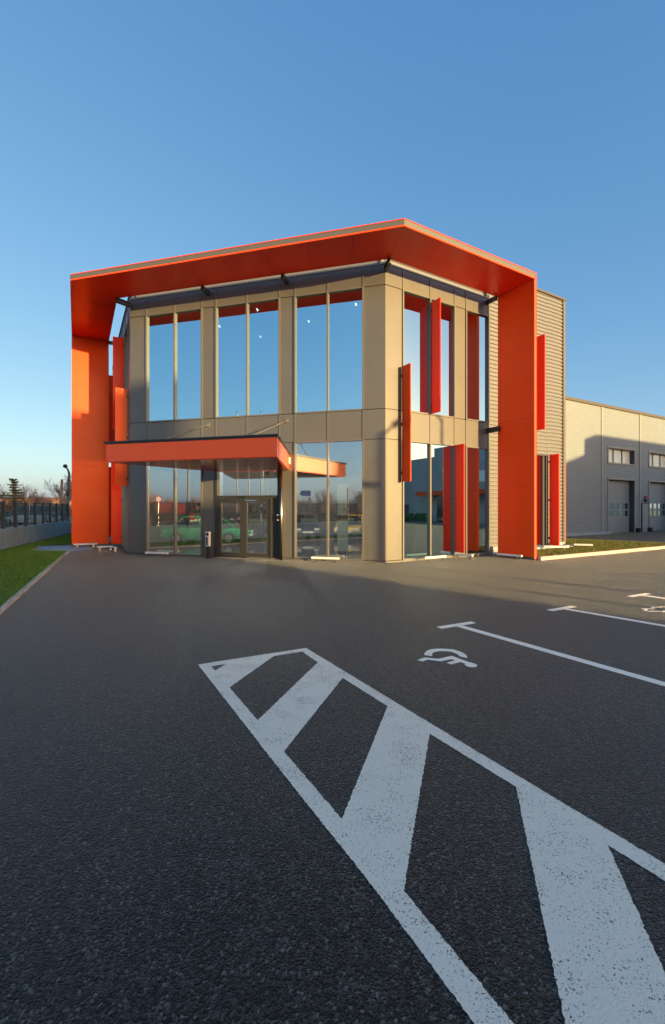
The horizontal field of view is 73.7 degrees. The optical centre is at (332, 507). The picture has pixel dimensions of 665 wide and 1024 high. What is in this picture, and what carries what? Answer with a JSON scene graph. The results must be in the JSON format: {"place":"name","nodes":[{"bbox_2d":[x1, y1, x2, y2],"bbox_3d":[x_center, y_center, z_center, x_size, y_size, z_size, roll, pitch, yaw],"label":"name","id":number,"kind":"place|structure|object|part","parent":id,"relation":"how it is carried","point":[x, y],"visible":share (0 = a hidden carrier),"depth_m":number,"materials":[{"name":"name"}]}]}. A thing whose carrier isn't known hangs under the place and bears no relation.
{"place":"outdoors","nodes":[
{"label":"outdoors","id":0,"kind":"place"},
{"bbox_2d":[0,533,71,611],"bbox_3d":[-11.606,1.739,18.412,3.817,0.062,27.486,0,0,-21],"label":"lawn grass","id":1,"kind":"structure","parent":0,"point":[23,551],"depth_m":14.23,"materials":[{"name":"green plant"}]},
{"bbox_2d":[0,523,71,528],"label":"road","id":2,"kind":"structure","parent":0,"point":[19,524],"depth_m":44.58,"materials":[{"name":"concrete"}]},
{"bbox_2d":[0,478,27,523],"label":"conifer","id":3,"kind":"object","parent":2,"relation":"on","point":[14,482],"visible":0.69,"depth_m":49.86,"materials":[{"name":"green plant"}]},
{"bbox_2d":[6,506,60,524],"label":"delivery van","id":4,"kind":"object","parent":2,"relation":"on","point":[31,513],"visible":0.3,"depth_m":45.17,"materials":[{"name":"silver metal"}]},
{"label":"windows","id":5,"kind":"part","parent":4,"relation":"part of","materials":[{"name":"black glass"}]},
{"bbox_2d":[59,479,65,508],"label":"pruned tree","id":6,"kind":"object","parent":2,"relation":"on","point":[61,498],"visible":0.5,"depth_m":47.91,"materials":[{"name":"brown plant"}]},
{"bbox_2d":[0,516,71,550],"bbox_3d":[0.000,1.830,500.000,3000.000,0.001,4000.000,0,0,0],"label":"ground","id":7,"kind":"structure","parent":0,"point":[49,538],"depth_m":31.18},
{"bbox_2d":[0,485,9,504],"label":"bare tree","id":8,"kind":"object","parent":7,"relation":"on","point":[4,499],"visible":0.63,"depth_m":62.68,"materials":[{"name":"brown plant"}]},
{"bbox_2d":[7,482,37,505],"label":"bare tree","id":9,"kind":"object","parent":7,"relation":"on","point":[29,497],"visible":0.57,"depth_m":70.84,"materials":[{"name":"brown plant"}]},
{"bbox_2d":[0,498,70,504],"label":"house","id":10,"kind":"structure","parent":7,"relation":"on","point":[53,500],"depth_m":148.72,"materials":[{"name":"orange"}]},
{"bbox_2d":[0,521,71,549],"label":"concrete wall","id":11,"kind":"structure","parent":7,"relation":"on","point":[13,537],"depth_m":22.78,"materials":[{"name":"grey concrete"}]},
{"bbox_2d":[0,501,68,528],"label":"ornamental fence","id":12,"kind":"object","parent":11,"relation":"on","point":[14,507],"visible":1,"depth_m":22.84,"materials":[{"name":"metal"}]},
{"bbox_2d":[26,491,49,503],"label":"bare tree","id":13,"kind":"object","parent":7,"relation":"on","point":[36,497],"visible":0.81,"depth_m":77.44,"materials":[{"name":"brown plant"}]},
{"bbox_2d":[5,499,71,515],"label":"scrub","id":14,"kind":"object","parent":7,"relation":"on","point":[70,508],"visible":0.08,"depth_m":98.20,"materials":[{"name":"brown plant"}]},
{"bbox_2d":[33,495,55,505],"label":"bare tree","id":15,"kind":"object","parent":7,"relation":"on","point":[44,501],"visible":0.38,"depth_m":90.88,"materials":[{"name":"brown plant"}]},
{"bbox_2d":[44,477,71,505],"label":"bare tree","id":16,"kind":"object","parent":7,"relation":"on","point":[58,490],"visible":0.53,"depth_m":51.06,"materials":[{"name":"brown plant"}]},
{"bbox_2d":[53,475,71,520],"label":"bare tree","id":17,"kind":"object","parent":7,"relation":"on","point":[64,483],"visible":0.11,"depth_m":59.56,"materials":[{"name":"brown plant"}]},
{"bbox_2d":[63,464,69,520],"bbox_3d":[-19.082,-0.646,31.869,0.353,4.913,0.551,0,0,13],"label":"street lamp","id":18,"kind":"object","parent":7,"relation":"on","point":[68,485],"visible":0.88,"depth_m":31.92,"materials":[{"name":"black metal"}]},
{"bbox_2d":[36,545,91,551],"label":"path","id":19,"kind":"structure","parent":0,"point":[69,548],"depth_m":19.32,"materials":[{"name":"grey concrete"}]},
{"bbox_2d":[73,543,96,546],"bbox_3d":[-11.219,1.713,20.134,0.950,0.174,0.100,0,0,-30],"label":"linear floodlight","id":20,"kind":"object","parent":19,"relation":"on","point":[93,544],"visible":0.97,"depth_m":20.12,"materials":[{"name":"white metal"}]},
{"bbox_2d":[0,530,664,1023],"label":"parking lot","id":21,"kind":"structure","parent":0,"point":[172,850],"depth_m":2.99,"materials":[{"name":"black asphalt"}]},
{"bbox_2d":[0,551,68,614],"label":"lawn kerb","id":22,"kind":"structure","parent":21,"relation":"on","point":[5,607],"depth_m":9.54,"materials":[{"name":"concrete"}]},
{"bbox_2d":[97,546,112,549],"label":"linear floodlight","id":23,"kind":"object","parent":21,"relation":"on","point":[99,547],"visible":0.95,"depth_m":18.74,"materials":[{"name":"white metal"}]},
{"bbox_2d":[145,551,168,556],"bbox_3d":[-6.441,1.713,16.242,0.950,0.174,0.100,0,0,15],"label":"linear floodlight","id":24,"kind":"object","parent":21,"relation":"on","point":[149,553],"visible":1,"depth_m":16.19,"materials":[{"name":"white metal"}]},
{"bbox_2d":[205,532,211,557],"bbox_3d":[-4.423,1.330,15.774,0.200,0.940,0.140,0,0,15],"label":"intercom stand","id":25,"kind":"object","parent":21,"relation":"on","point":[208,539],"visible":1,"depth_m":15.73,"materials":[{"name":"grey metal"}]},
{"bbox_2d":[70,218,573,562],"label":"office building","id":26,"kind":"structure","parent":21,"relation":"on","point":[404,379],"depth_m":15.68,"materials":[{"name":"orange metal"}]},
{"bbox_2d":[122,486,125,548],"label":"window","id":27,"kind":"structure","parent":26,"relation":"in","point":[123,487],"depth_m":18.91,"materials":[{"name":"grey"}]},
{"bbox_2d":[124,335,125,388],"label":"window","id":28,"kind":"structure","parent":26,"relation":"in","point":[124,335],"depth_m":18.53,"materials":[{"name":"grey"}]},
{"bbox_2d":[124,324,127,427],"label":"window","id":29,"kind":"structure","parent":26,"relation":"in","point":[126,331],"depth_m":17.49,"materials":[{"name":"grey"}]},
{"bbox_2d":[124,464,128,551],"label":"window","id":30,"kind":"structure","parent":26,"relation":"in","point":[126,548],"depth_m":17.49,"materials":[{"name":"grey"}]},
{"bbox_2d":[145,311,175,422],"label":"window","id":31,"kind":"structure","parent":26,"relation":"in","point":[160,328],"depth_m":16.59,"materials":[{"name":"grey"}]},
{"bbox_2d":[145,466,176,554],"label":"window","id":32,"kind":"structure","parent":26,"relation":"in","point":[146,467],"depth_m":16.45,"materials":[{"name":"grey"}]},
{"bbox_2d":[175,470,202,555],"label":"window","id":33,"kind":"structure","parent":26,"relation":"in","point":[201,554],"depth_m":16.08,"materials":[{"name":"grey metal"}]},
{"bbox_2d":[175,308,202,420],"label":"window","id":34,"kind":"structure","parent":26,"relation":"in","point":[189,322],"depth_m":16.27,"materials":[{"name":"grey"}]},
{"bbox_2d":[159,516,254,544],"bbox_3d":[-6.070,1.081,21.700,4.290,1.335,1.670,0,0,6],"label":"parked car","id":35,"kind":"object","parent":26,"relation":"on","point":[188,528],"visible":0.59,"depth_m":21.04,"materials":[{"name":"green paint"}]},
{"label":"windows","id":36,"kind":"part","parent":35,"relation":"part of","materials":[{"name":"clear glass"}]},
{"bbox_2d":[217,498,243,556],"bbox_3d":[-3.646,0.715,15.822,1.036,2.070,0.105,0,0,15],"label":"door","id":37,"kind":"structure","parent":26,"relation":"in","point":[233,500],"depth_m":15.79,"materials":[{"name":"grey metal"}]},
{"bbox_2d":[215,302,247,418],"bbox_3d":[-3.591,-5.220,15.828,1.274,4.044,0.165,0,0,15],"label":"window","id":38,"kind":"structure","parent":26,"relation":"in","point":[231,320],"depth_m":15.83,"materials":[{"name":"grey"}]},
{"bbox_2d":[244,498,269,557],"bbox_3d":[-2.647,0.715,15.554,1.018,2.070,0.105,0,0,15],"label":"door","id":39,"kind":"structure","parent":26,"relation":"in","point":[258,500],"depth_m":15.55,"materials":[{"name":"grey"}]},
{"bbox_2d":[247,298,280,416],"bbox_3d":[-2.386,-5.220,15.505,1.220,4.044,0.165,0,0,15],"label":"window","id":40,"kind":"structure","parent":26,"relation":"in","point":[263,315],"depth_m":15.51,"materials":[{"name":"grey"}]},
{"bbox_2d":[297,514,320,538],"bbox_3d":[-1.867,1.081,25.995,1.670,1.335,4.290,0,0,-15],"label":"parked car","id":41,"kind":"object","parent":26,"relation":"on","point":[307,524],"visible":0.48,"depth_m":24.95,"materials":[{"name":"grey paint"}]},
{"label":"windows","id":42,"kind":"part","parent":41,"relation":"part of","materials":[{"name":"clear glass"}]},
{"bbox_2d":[294,441,328,559],"bbox_3d":[-0.713,-0.245,15.057,1.214,3.994,0.165,0,0,15],"label":"window","id":43,"kind":"structure","parent":26,"relation":"in","point":[295,443],"depth_m":15.13,"materials":[{"name":"grey"}]},
{"bbox_2d":[294,291,328,413],"bbox_3d":[-0.713,-5.220,15.057,1.214,4.044,0.165,0,0,15],"label":"window","id":44,"kind":"structure","parent":26,"relation":"in","point":[311,310],"depth_m":15.06,"materials":[{"name":"grey"}]},
{"bbox_2d":[328,439,363,560],"bbox_3d":[0.458,-0.245,14.743,1.210,3.994,0.165,0,0,15],"label":"window","id":45,"kind":"structure","parent":26,"relation":"in","point":[362,440],"depth_m":14.52,"materials":[{"name":"grey"}]},
{"bbox_2d":[328,287,363,411],"bbox_3d":[0.458,-5.220,14.743,1.210,4.044,0.165,0,0,15],"label":"window","id":46,"kind":"structure","parent":26,"relation":"in","point":[346,306],"depth_m":14.74,"materials":[{"name":"grey"}]},
{"bbox_2d":[401,440,429,559],"bbox_3d":[2.809,-0.245,15.043,1.200,3.994,0.165,0,0,-30],"label":"window","id":47,"kind":"structure","parent":26,"relation":"in","point":[415,492],"depth_m":15.07,"materials":[{"name":"grey"}]},
{"bbox_2d":[402,289,429,414],"bbox_3d":[2.809,-5.220,15.043,1.200,4.044,0.165,0,0,-30],"label":"window","id":48,"kind":"structure","parent":26,"relation":"in","point":[415,306],"depth_m":15.09,"materials":[{"name":"grey"}]},
{"bbox_2d":[429,443,455,556],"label":"window","id":49,"kind":"structure","parent":26,"relation":"in","point":[441,456],"depth_m":15.64,"materials":[{"name":"grey"}]},
{"bbox_2d":[429,298,455,417],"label":"window","id":50,"kind":"structure","parent":26,"relation":"in","point":[448,311],"depth_m":15.79,"materials":[{"name":"grey"}]},
{"bbox_2d":[465,446,488,554],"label":"window","id":51,"kind":"structure","parent":26,"relation":"in","point":[476,458],"depth_m":16.52,"materials":[{"name":"grey"}]},
{"bbox_2d":[465,309,488,422],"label":"window","id":52,"kind":"structure","parent":26,"relation":"in","point":[476,324],"depth_m":16.52,"materials":[{"name":"grey"}]},
{"bbox_2d":[537,453,547,545],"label":"window","id":53,"kind":"structure","parent":26,"relation":"in","point":[542,459],"depth_m":18.52,"materials":[{"name":"grey"}]},
{"bbox_2d":[311,556,338,562],"bbox_3d":[-0.240,1.713,14.600,0.950,0.174,0.100,0,0,15],"label":"linear floodlight","id":54,"kind":"object","parent":21,"relation":"on","point":[316,558],"visible":1,"depth_m":14.56,"materials":[{"name":"white metal"}]},
{"bbox_2d":[198,648,664,1023],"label":"hatched marking","id":55,"kind":"object","parent":21,"relation":"on","point":[607,966],"visible":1,"depth_m":2.28,"materials":[{"name":"paint"}]},
{"bbox_2d":[424,555,446,561],"bbox_3d":[3.450,1.713,14.885,0.950,0.174,0.100,0,0,-30],"label":"linear floodlight","id":56,"kind":"object","parent":21,"relation":"on","point":[442,557],"visible":1,"depth_m":14.83,"materials":[{"name":"white metal"}]},
{"bbox_2d":[418,649,476,666],"bbox_3d":[1.401,1.796,5.349,0.672,0.001,0.580,0,0,20],"label":"wheelchair symbol","id":57,"kind":"object","parent":21,"relation":"on","point":[455,659],"visible":1,"depth_m":5.27,"materials":[{"name":"paint"}]},
{"bbox_2d":[454,553,472,558],"bbox_3d":[4.605,1.713,15.586,0.100,0.174,0.700,0,0,-45],"label":"linear floodlight","id":58,"kind":"object","parent":21,"relation":"on","point":[461,554],"visible":1,"depth_m":15.55,"materials":[{"name":"white metal"}]},
{"bbox_2d":[496,553,522,559],"bbox_3d":[6.189,1.713,15.543,0.100,0.174,0.950,0,0,-38],"label":"linear floodlight","id":59,"kind":"object","parent":21,"relation":"on","point":[513,555],"visible":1,"depth_m":15.45,"materials":[{"name":"white metal"}]},
{"bbox_2d":[438,621,664,685],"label":"parking line","id":60,"kind":"object","parent":21,"relation":"on","point":[634,675],"visible":1,"depth_m":5.42,"materials":[{"name":"paint"}]},
{"bbox_2d":[537,540,650,556],"bbox_3d":[10.188,1.695,20.796,11.120,0.001,6.600,0,0,-30],"label":"grass patch","id":61,"kind":"object","parent":21,"relation":"on","point":[582,547],"visible":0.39,"depth_m":17.88,"materials":[{"name":"plant"}]},
{"bbox_2d":[543,546,568,549],"bbox_3d":[8.927,1.613,17.701,0.950,0.174,0.100,0,0,5],"label":"linear floodlight","id":62,"kind":"object","parent":61,"relation":"on","point":[548,547],"visible":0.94,"depth_m":17.66,"materials":[{"name":"white metal"}]},
{"bbox_2d":[574,544,592,547],"bbox_3d":[10.529,1.613,18.625,0.700,0.174,0.100,0,0,20],"label":"linear floodlight","id":63,"kind":"object","parent":61,"relation":"on","point":[589,545],"visible":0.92,"depth_m":18.57,"materials":[{"name":"white metal"}]},
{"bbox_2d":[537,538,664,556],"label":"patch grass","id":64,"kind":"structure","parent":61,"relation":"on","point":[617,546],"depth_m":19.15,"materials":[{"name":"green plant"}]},
{"bbox_2d":[538,546,664,559],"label":"curb","id":65,"kind":"structure","parent":21,"relation":"on","point":[551,557],"depth_m":16.76,"materials":[{"name":"concrete"}]},
{"bbox_2d":[548,606,664,626],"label":"parking line","id":66,"kind":"object","parent":21,"relation":"on","point":[561,608],"visible":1,"depth_m":7.44,"materials":[{"name":"paint"}]},
{"bbox_2d":[566,396,664,535],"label":"warehouse","id":67,"kind":"structure","parent":21,"relation":"on","point":[615,469],"depth_m":30.84,"materials":[{"name":"grey metal"}]},
{"bbox_2d":[609,480,628,532],"bbox_3d":[20.140,-0.060,31.478,3.360,3.680,0.070,0,0,-30],"label":"loading door","id":68,"kind":"structure","parent":67,"relation":"in","point":[618,490],"depth_m":31.61,"materials":[{"name":"metal"}]},
{"bbox_2d":[607,446,635,465],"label":"window","id":69,"kind":"structure","parent":67,"relation":"in","point":[615,455],"depth_m":31.57,"materials":[{"name":"grey"}]},
{"bbox_2d":[641,503,648,531],"bbox_3d":[23.077,0.730,32.712,1.040,2.140,0.070,0,0,-30],"label":"side door","id":70,"kind":"structure","parent":67,"relation":"in","point":[644,506],"depth_m":32.62,"materials":[{"name":"grey metal"}]},
{"bbox_2d":[648,451,664,468],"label":"window","id":71,"kind":"structure","parent":67,"relation":"in","point":[655,459],"depth_m":34.06,"materials":[{"name":"grey"}]},
{"bbox_2d":[650,483,664,530],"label":"loading door","id":72,"kind":"structure","parent":67,"relation":"in","point":[657,490],"depth_m":34.37,"materials":[{"name":"metal"}]},
{"bbox_2d":[629,593,664,598],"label":"parking line","id":73,"kind":"object","parent":21,"relation":"on","point":[644,594],"visible":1,"depth_m":9.05,"materials":[{"name":"paint"}]},
{"bbox_2d":[641,606,664,611],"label":"outline symbol","id":74,"kind":"object","parent":21,"relation":"on","point":[646,609],"visible":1,"depth_m":7.84,"materials":[{"name":"paint"}]},
{"bbox_2d":[0,0,664,497],"label":"sky","id":75,"kind":"structure","parent":0,"point":[528,134],"materials":[{"name":"blue"}]},
{"bbox_2d":[337,484,347,552],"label":"display column","id":76,"kind":"structure","parent":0,"point":[342,521],"depth_m":16.94,"materials":[{"name":"white"}]},
{"bbox_2d":[333,514,361,537],"bbox_3d":[1.137,1.081,26.495,1.670,1.335,4.290,0,0,10],"label":"parked car","id":77,"kind":"object","parent":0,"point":[354,523],"visible":0.3,"depth_m":25.28,"materials":[{"name":"white paint"}]},
{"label":"windows","id":78,"kind":"part","parent":77,"relation":"part of","materials":[{"name":"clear glass"}]}
]}

